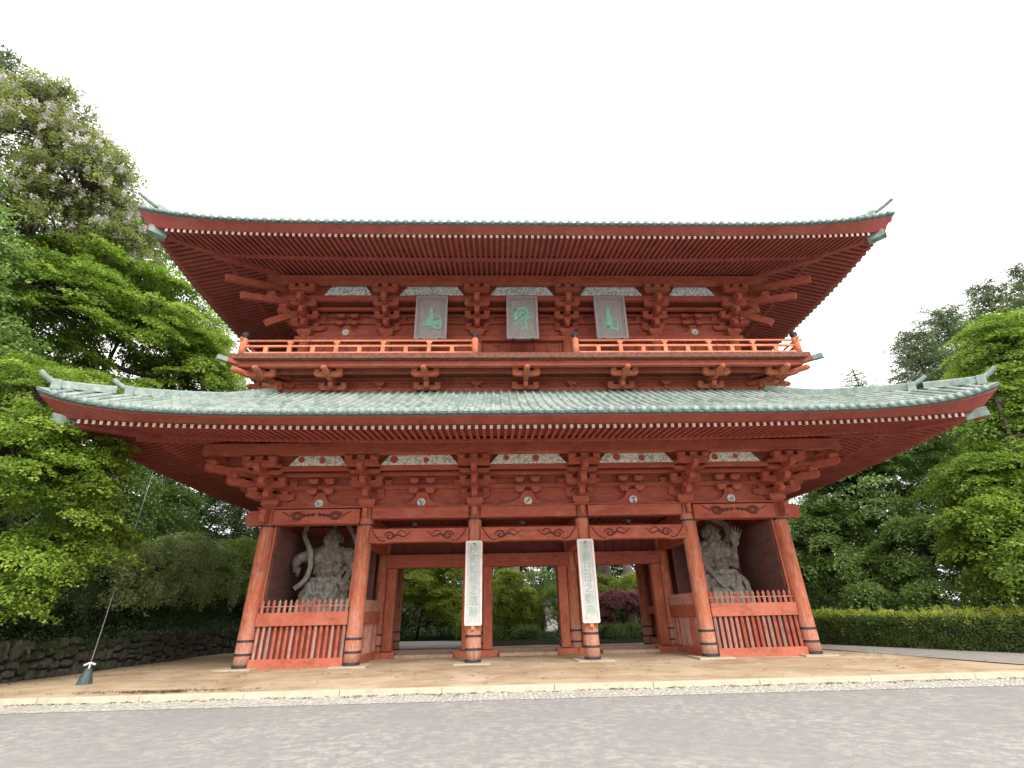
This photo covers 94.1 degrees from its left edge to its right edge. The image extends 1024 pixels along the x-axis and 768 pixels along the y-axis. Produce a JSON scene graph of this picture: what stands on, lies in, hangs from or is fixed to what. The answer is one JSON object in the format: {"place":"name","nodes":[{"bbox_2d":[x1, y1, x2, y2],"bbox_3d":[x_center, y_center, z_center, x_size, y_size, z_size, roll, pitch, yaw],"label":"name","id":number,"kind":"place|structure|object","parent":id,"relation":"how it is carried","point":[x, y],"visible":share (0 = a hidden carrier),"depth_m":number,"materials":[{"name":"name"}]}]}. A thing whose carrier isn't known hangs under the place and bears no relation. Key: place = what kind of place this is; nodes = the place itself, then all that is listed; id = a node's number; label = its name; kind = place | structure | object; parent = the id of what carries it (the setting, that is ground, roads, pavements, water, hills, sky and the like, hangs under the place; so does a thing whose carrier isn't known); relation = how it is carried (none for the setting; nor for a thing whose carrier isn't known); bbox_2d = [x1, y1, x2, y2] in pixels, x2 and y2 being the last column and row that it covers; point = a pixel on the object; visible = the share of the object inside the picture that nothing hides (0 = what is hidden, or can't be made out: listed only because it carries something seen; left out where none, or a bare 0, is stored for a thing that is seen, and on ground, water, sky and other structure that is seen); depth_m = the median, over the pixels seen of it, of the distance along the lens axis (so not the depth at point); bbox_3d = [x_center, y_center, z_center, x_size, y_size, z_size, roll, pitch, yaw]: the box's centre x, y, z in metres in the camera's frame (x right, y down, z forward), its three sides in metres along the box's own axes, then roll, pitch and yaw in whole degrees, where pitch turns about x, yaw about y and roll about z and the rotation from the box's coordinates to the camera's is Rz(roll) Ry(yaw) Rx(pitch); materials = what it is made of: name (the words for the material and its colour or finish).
{"place":"outdoors","nodes":[
{"label":"outdoors","id":0,"kind":"place"},
{"bbox_2d":[0,452,240,640],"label":"hillside","id":1,"kind":"structure","parent":0,"point":[70,611],"depth_m":20.94,"materials":[{"name":"green plant"}]},
{"bbox_2d":[0,43,28,173],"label":"cypress tree","id":2,"kind":"object","parent":1,"relation":"on","point":[5,58],"visible":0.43,"depth_m":32.20,"materials":[{"name":"green plant"}]},
{"bbox_2d":[0,165,64,416],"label":"broadleaf tree","id":3,"kind":"object","parent":1,"relation":"on","point":[8,334],"visible":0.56,"depth_m":22.03,"materials":[{"name":"green plant"}]},
{"bbox_2d":[12,219,81,414],"bbox_3d":[-31.267,-2.749,30.590,12.555,21.800,10.906,0,-26,-2],"label":"cypress tree","id":4,"kind":"object","parent":1,"relation":"on","point":[43,331],"visible":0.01,"depth_m":30.73,"materials":[{"name":"green plant"}]},
{"bbox_2d":[0,554,111,634],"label":"shrub","id":5,"kind":"object","parent":1,"relation":"on","point":[94,589],"visible":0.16,"depth_m":18.01,"materials":[{"name":"green plant"}]},
{"bbox_2d":[0,351,157,625],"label":"maple tree","id":6,"kind":"object","parent":1,"relation":"on","point":[63,461],"visible":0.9,"depth_m":15.74,"materials":[{"name":"green plant"}]},
{"bbox_2d":[0,64,166,280],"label":"wisteria hung tree","id":7,"kind":"object","parent":1,"relation":"on","point":[74,146],"visible":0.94,"depth_m":27.09,"materials":[{"name":"green plant"}]},
{"bbox_2d":[0,196,180,535],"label":"maple tree","id":8,"kind":"object","parent":1,"relation":"on","point":[166,258],"visible":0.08,"depth_m":29.66,"materials":[{"name":"green plant"}]},
{"bbox_2d":[9,444,196,603],"bbox_3d":[-24.088,7.377,28.707,9.825,11.619,10.120,-20,-31,33],"label":"cypress tree","id":9,"kind":"object","parent":1,"relation":"on","point":[115,510],"visible":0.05,"depth_m":28.43,"materials":[{"name":"green plant"}]},
{"bbox_2d":[0,443,212,574],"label":"tree","id":10,"kind":"object","parent":1,"relation":"on","point":[149,527],"visible":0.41,"depth_m":25.03,"materials":[{"name":"green plant"}]},
{"bbox_2d":[0,231,250,534],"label":"maple tree","id":11,"kind":"object","parent":1,"relation":"on","point":[166,325],"visible":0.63,"depth_m":27.14,"materials":[{"name":"green plant"}]},
{"bbox_2d":[63,529,202,623],"bbox_3d":[-16.795,8.537,21.543,3.469,4.156,5.372,0,-26,-2],"label":"shrub","id":12,"kind":"object","parent":1,"relation":"on","point":[154,591],"visible":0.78,"depth_m":21.07,"materials":[{"name":"green plant"}]},
{"bbox_2d":[110,305,253,538],"bbox_3d":[-24.626,2.838,36.026,13.641,22.159,7.397,0,-26,-2],"label":"sparse tree","id":13,"kind":"object","parent":1,"relation":"on","point":[233,351],"visible":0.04,"depth_m":38.17,"materials":[{"name":"green plant"}]},
{"bbox_2d":[155,472,215,521],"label":"broadleaf tree","id":14,"kind":"object","parent":1,"relation":"on","point":[203,507],"depth_m":39.10,"materials":[{"name":"green plant"}]},
{"bbox_2d":[136,528,248,616],"bbox_3d":[-17.279,10.289,25.863,4.114,4.356,6.775,0,-26,-2],"label":"shrub","id":15,"kind":"object","parent":1,"relation":"on","point":[205,551],"visible":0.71,"depth_m":25.48,"materials":[{"name":"green plant"}]},
{"bbox_2d":[139,477,254,614],"bbox_3d":[-22.285,9.797,34.125,10.710,13.378,9.904,6,-27,-14],"label":"cypress tree","id":16,"kind":"object","parent":1,"relation":"on","point":[212,517],"visible":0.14,"depth_m":33.62,"materials":[{"name":"green plant"}]},
{"bbox_2d":[190,498,259,629],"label":"cypress tree","id":17,"kind":"object","parent":1,"relation":"on","point":[255,531],"visible":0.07,"depth_m":34.90,"materials":[{"name":"green plant"}]},
{"bbox_2d":[191,496,259,562],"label":"cypress tree","id":18,"kind":"object","parent":1,"relation":"on","point":[221,527],"visible":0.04,"depth_m":42.10,"materials":[{"name":"green plant"}]},
{"bbox_2d":[202,532,256,622],"bbox_3d":[-17.379,12.591,30.932,3.937,5.471,7.091,0,-26,-2],"label":"shrub","id":19,"kind":"object","parent":1,"relation":"on","point":[247,559],"visible":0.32,"depth_m":29.59,"materials":[{"name":"green plant"}]},
{"bbox_2d":[399,641,460,648],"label":"path","id":20,"kind":"structure","parent":0,"point":[425,644],"depth_m":29.35,"materials":[{"name":"grey stone"}]},
{"bbox_2d":[0,686,1023,767],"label":"road","id":21,"kind":"structure","parent":0,"point":[969,727],"depth_m":7.63,"materials":[{"name":"grey asphalt"}]},
{"bbox_2d":[0,643,1023,697],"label":"terrace ground","id":22,"kind":"structure","parent":0,"point":[536,669],"depth_m":14.63,"materials":[{"name":"beige stone"}]},
{"bbox_2d":[75,471,153,684],"bbox_3d":[-17.161,4.617,22.423,0.394,15.129,14.856,18,-32,-34],"label":"guy wire","id":23,"kind":"object","parent":22,"relation":"on","point":[86,677],"visible":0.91,"depth_m":14.14,"materials":[{"name":"metal"}]},
{"bbox_2d":[0,629,238,683],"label":"stone retaining wall","id":24,"kind":"structure","parent":22,"relation":"on","point":[61,663],"depth_m":18.45,"materials":[{"name":"stone"}]},
{"bbox_2d":[0,671,1023,705],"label":"kerb","id":25,"kind":"structure","parent":22,"relation":"on","point":[476,688],"depth_m":11.83,"materials":[{"name":"concrete"}]},
{"bbox_2d":[0,649,1023,706],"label":"fallen leaves","id":26,"kind":"object","parent":22,"relation":"on","point":[163,691],"visible":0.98,"depth_m":11.99,"materials":[{"name":"brown plant"}]},
{"bbox_2d":[36,191,1000,671],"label":"temple gate","id":27,"kind":"structure","parent":22,"relation":"on","point":[664,427],"depth_m":20.42,"materials":[{"name":"red paint"}]},
{"bbox_2d":[292,526,355,611],"bbox_3d":[-8.024,8.401,20.687,3.037,4.905,1.939,0,-26,-2],"label":"guardian statue","id":28,"kind":"object","parent":27,"relation":"on","point":[330,559],"visible":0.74,"depth_m":20.41,"materials":[{"name":"grey stone"}]},
{"bbox_2d":[414,296,447,339],"bbox_3d":[-3.880,-3.157,22.890,1.520,2.430,0.210,0,-22,-2],"label":"name plaque","id":29,"kind":"object","parent":27,"relation":"attached to","point":[431,313],"visible":0.99,"depth_m":22.88,"materials":[{"name":"grey wood"}]},
{"bbox_2d":[464,541,481,629],"bbox_3d":[-1.490,7.748,18.493,0.660,3.190,0.124,0,-26,-2],"label":"signboard","id":30,"kind":"object","parent":27,"relation":"attached to","point":[473,594],"visible":1,"depth_m":18.45,"materials":[{"name":"white wood"}]},
{"bbox_2d":[506,296,538,340],"bbox_3d":[0.497,-3.179,23.041,1.520,2.430,0.210,0,-22,-2],"label":"name plaque","id":31,"kind":"object","parent":27,"relation":"attached to","point":[522,316],"visible":1,"depth_m":23.03,"materials":[{"name":"grey wood"}]},
{"bbox_2d":[577,539,599,626],"bbox_3d":[2.984,7.726,18.647,0.660,3.190,0.124,0,-26,-2],"label":"signboard","id":32,"kind":"object","parent":27,"relation":"attached to","point":[588,586],"visible":1,"depth_m":18.62,"materials":[{"name":"white wood"}]},
{"bbox_2d":[593,296,628,338],"bbox_3d":[4.804,-3.201,23.189,1.520,2.430,0.210,0,-22,-2],"label":"name plaque","id":33,"kind":"object","parent":27,"relation":"attached to","point":[610,317],"visible":0.98,"depth_m":23.19,"materials":[{"name":"grey wood"}]},
{"bbox_2d":[695,520,756,603],"bbox_3d":[9.284,8.290,21.295,2.784,4.954,1.939,0,-26,-2],"label":"guardian statue","id":34,"kind":"object","parent":27,"relation":"on","point":[720,557],"visible":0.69,"depth_m":21.04,"materials":[{"name":"grey stone"}]},
{"bbox_2d":[0,678,1023,713],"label":"gutter paving","id":35,"kind":"structure","parent":0,"point":[259,702],"depth_m":11.18,"materials":[{"name":"beige stone"}]},
{"bbox_2d":[0,0,1023,604],"label":"sky","id":36,"kind":"structure","parent":0,"point":[548,110],"materials":[{"name":"white"}]},
{"bbox_2d":[18,679,1023,713],"bbox_3d":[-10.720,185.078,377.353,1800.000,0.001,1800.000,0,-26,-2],"label":"ground","id":37,"kind":"structure","parent":0,"point":[519,699],"depth_m":11.76,"materials":[{"name":"soil"}]},
{"bbox_2d":[0,572,642,669],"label":"ground cover","id":38,"kind":"object","parent":37,"relation":"on","point":[192,622],"visible":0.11,"depth_m":21.16,"materials":[{"name":"green plant"}]},
{"bbox_2d":[112,583,1022,635],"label":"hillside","id":39,"kind":"structure","parent":0,"point":[536,614],"depth_m":73.73,"materials":[{"name":"green plant"}]},
{"bbox_2d":[230,618,1013,652],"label":"forest floor","id":40,"kind":"structure","parent":0,"point":[535,641],"depth_m":31.99,"materials":[{"name":"green plant"}]},
{"bbox_2d":[400,602,429,635],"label":"shrub","id":41,"kind":"object","parent":40,"relation":"on","point":[409,629],"depth_m":45.30,"materials":[{"name":"green plant"}]},
{"bbox_2d":[400,586,462,635],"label":"shrub","id":42,"kind":"object","parent":40,"relation":"on","point":[428,623],"visible":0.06,"depth_m":40.89,"materials":[{"name":"green plant"}]},
{"bbox_2d":[401,574,462,635],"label":"cedar tree","id":43,"kind":"object","parent":40,"relation":"on","point":[431,626],"visible":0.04,"depth_m":47.74,"materials":[{"name":"green plant"}]},
{"bbox_2d":[402,568,462,638],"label":"maple tree","id":44,"kind":"object","parent":40,"relation":"on","point":[437,595],"visible":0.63,"depth_m":37.31,"materials":[{"name":"green plant"}]},
{"bbox_2d":[423,572,462,624],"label":"cedar tree","id":45,"kind":"object","parent":40,"relation":"on","point":[452,582],"depth_m":56.07,"materials":[{"name":"green plant"}]},
{"bbox_2d":[452,612,461,639],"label":"shrub","id":46,"kind":"object","parent":40,"relation":"on","point":[458,624],"visible":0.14,"depth_m":33.58,"materials":[{"name":"green plant"}]},
{"bbox_2d":[450,567,500,622],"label":"cedar tree","id":47,"kind":"object","parent":40,"relation":"on","point":[461,579],"visible":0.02,"depth_m":51.51,"materials":[{"name":"green plant"}]},
{"bbox_2d":[492,567,526,627],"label":"cedar tree","id":48,"kind":"object","parent":40,"relation":"on","point":[499,601],"depth_m":54.05,"materials":[{"name":"green plant"}]},
{"bbox_2d":[492,584,536,631],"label":"shrub","id":49,"kind":"object","parent":40,"relation":"on","point":[509,620],"visible":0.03,"depth_m":40.25,"materials":[{"name":"green plant"}]},
{"bbox_2d":[492,567,545,637],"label":"maple tree","id":50,"kind":"object","parent":40,"relation":"on","point":[511,605],"visible":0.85,"depth_m":36.44,"materials":[{"name":"green plant"}]},
{"bbox_2d":[492,623,545,639],"bbox_3d":[-0.273,18.196,34.818,5.572,1.539,2.299,0,-26,-2],"label":"shrub","id":51,"kind":"object","parent":40,"relation":"on","point":[531,629],"visible":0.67,"depth_m":34.59,"materials":[{"name":"green plant"}]},
{"bbox_2d":[494,566,553,629],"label":"cedar tree","id":52,"kind":"object","parent":40,"relation":"on","point":[524,568],"visible":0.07,"depth_m":53.54,"materials":[{"name":"green plant"}]},
{"bbox_2d":[525,568,558,636],"bbox_3d":[4.306,17.513,38.675,6.335,5.271,5.416,12,-29,-25],"label":"shrub","id":53,"kind":"object","parent":40,"relation":"on","point":[549,590],"visible":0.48,"depth_m":37.05,"materials":[{"name":"green plant"}]},
{"bbox_2d":[530,566,556,620],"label":"cedar tree","id":54,"kind":"object","parent":40,"relation":"on","point":[552,570],"visible":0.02,"depth_m":64.77,"materials":[{"name":"green plant"}]},
{"bbox_2d":[537,566,556,629],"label":"cedar tree","id":55,"kind":"object","parent":40,"relation":"on","point":[554,577],"visible":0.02,"depth_m":56.04,"materials":[{"name":"green plant"}]},
{"bbox_2d":[542,599,557,630],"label":"white building","id":56,"kind":"structure","parent":40,"relation":"on","point":[551,626],"depth_m":48.74,"materials":[{"name":"paint"}]},
{"bbox_2d":[597,565,616,635],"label":"cedar tree","id":57,"kind":"object","parent":40,"relation":"on","point":[604,569],"depth_m":39.35,"materials":[{"name":"green plant"}]},
{"bbox_2d":[595,565,620,623],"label":"cedar tree","id":58,"kind":"object","parent":40,"relation":"on","point":[611,569],"visible":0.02,"depth_m":52.34,"materials":[{"name":"green plant"}]},
{"bbox_2d":[596,572,639,608],"bbox_3d":[8.730,17.823,38.965,7.433,4.765,3.279,4,-26,-10],"label":"shrub","id":59,"kind":"object","parent":40,"relation":"on","point":[628,578],"visible":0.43,"depth_m":39.09,"materials":[{"name":"green plant"}]},
{"bbox_2d":[610,566,625,623],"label":"cedar tree","id":60,"kind":"object","parent":40,"relation":"on","point":[616,575],"visible":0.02,"depth_m":56.15,"materials":[{"name":"green plant"}]},
{"bbox_2d":[598,587,640,626],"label":"red maple tree","id":61,"kind":"object","parent":40,"relation":"on","point":[613,597],"visible":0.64,"depth_m":35.09,"materials":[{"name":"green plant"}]},
{"bbox_2d":[598,619,642,638],"bbox_3d":[8.688,17.020,33.467,6.890,2.096,2.363,0,-26,-2],"label":"shrub","id":62,"kind":"object","parent":40,"relation":"on","point":[621,629],"visible":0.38,"depth_m":33.26,"materials":[{"name":"green plant"}]},
{"bbox_2d":[610,564,640,625],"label":"cedar tree","id":63,"kind":"object","parent":40,"relation":"on","point":[632,568],"depth_m":51.66,"materials":[{"name":"green plant"}]},
{"bbox_2d":[614,589,641,625],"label":"shrub","id":64,"kind":"object","parent":40,"relation":"on","point":[623,614],"visible":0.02,"depth_m":41.27,"materials":[{"name":"green plant"}]},
{"bbox_2d":[622,565,638,632],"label":"cedar tree","id":65,"kind":"object","parent":40,"relation":"on","point":[626,569],"depth_m":40.91,"materials":[{"name":"green plant"}]},
{"bbox_2d":[789,524,849,612],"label":"cypress tree","id":66,"kind":"object","parent":40,"relation":"on","point":[821,599],"visible":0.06,"depth_m":34.75,"materials":[{"name":"green plant"}]},
{"bbox_2d":[789,492,893,613],"bbox_3d":[26.072,14.132,38.694,8.872,13.556,9.362,-24,-34,38],"label":"cypress tree","id":67,"kind":"object","parent":40,"relation":"on","point":[794,499],"visible":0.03,"depth_m":38.84,"materials":[{"name":"green plant"}]},
{"bbox_2d":[836,367,942,600],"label":"cypress tree","id":68,"kind":"object","parent":40,"relation":"on","point":[860,384],"visible":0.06,"depth_m":43.48,"materials":[{"name":"green plant"}]},
{"bbox_2d":[824,486,968,614],"bbox_3d":[31.082,13.472,41.659,9.558,17.978,9.645,0,-26,-2],"label":"cypress tree","id":69,"kind":"object","parent":40,"relation":"on","point":[860,507],"depth_m":38.08,"materials":[{"name":"green plant"}]},
{"bbox_2d":[787,428,1012,613],"bbox_3d":[23.649,8.717,30.985,17.488,13.841,9.320,0,-26,-2],"label":"broadleaf tree","id":70,"kind":"object","parent":40,"relation":"on","point":[819,517],"visible":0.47,"depth_m":29.59,"materials":[{"name":"green plant"}]},
{"bbox_2d":[881,324,1018,590],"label":"cypress tree","id":71,"kind":"object","parent":40,"relation":"on","point":[932,354],"visible":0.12,"depth_m":42.08,"materials":[{"name":"green plant"}]},
{"bbox_2d":[907,301,1023,496],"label":"cypress tree","id":72,"kind":"object","parent":40,"relation":"on","point":[951,328],"visible":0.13,"depth_m":43.69,"materials":[{"name":"green plant"}]},
{"bbox_2d":[960,275,1023,346],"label":"cypress tree","id":73,"kind":"object","parent":40,"relation":"on","point":[985,294],"visible":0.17,"depth_m":43.89,"materials":[{"name":"green plant"}]},
{"bbox_2d":[998,262,1023,314],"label":"cypress tree","id":74,"kind":"object","parent":40,"relation":"on","point":[1017,285],"visible":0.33,"depth_m":45.90,"materials":[{"name":"green plant"}]},
{"bbox_2d":[821,644,1023,663],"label":"gravel strip","id":75,"kind":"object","parent":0,"point":[1010,657],"depth_m":17.39,"materials":[{"name":"grey gravel"}]},
{"bbox_2d":[812,603,1023,652],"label":"clipped hedge","id":76,"kind":"object","parent":75,"relation":"on","point":[992,629],"visible":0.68,"depth_m":19.48,"materials":[{"name":"green plant"}]},
{"label":"forest floor","id":77,"kind":"structure","parent":0,"visible":0},
{"bbox_2d":[833,574,981,617],"bbox_3d":[18.470,10.715,22.639,3.160,3.010,6.172,10,-28,-22],"label":"shrub","id":78,"kind":"object","parent":77,"relation":"on","point":[929,587],"visible":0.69,"depth_m":22.26,"materials":[{"name":"green plant"}]},
{"bbox_2d":[824,509,991,612],"bbox_3d":[21.080,10.004,25.020,8.626,6.584,6.233,-23,-33,37],"label":"broadleaf tree","id":79,"kind":"object","parent":77,"relation":"on","point":[896,563],"visible":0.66,"depth_m":25.18,"materials":[{"name":"green plant"}]},
{"bbox_2d":[907,307,1023,608],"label":"maple tree","id":80,"kind":"object","parent":77,"relation":"on","point":[991,515],"visible":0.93,"depth_m":22.19,"materials":[{"name":"green plant"}]},
{"bbox_2d":[921,361,1023,452],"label":"young tree","id":81,"kind":"object","parent":77,"relation":"on","point":[946,376],"visible":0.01,"depth_m":27.95,"materials":[{"name":"green plant"}]},
{"bbox_2d":[944,542,1023,617],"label":"shrub","id":82,"kind":"object","parent":77,"relation":"on","point":[973,586],"visible":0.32,"depth_m":19.93,"materials":[{"name":"green plant"}]}
]}

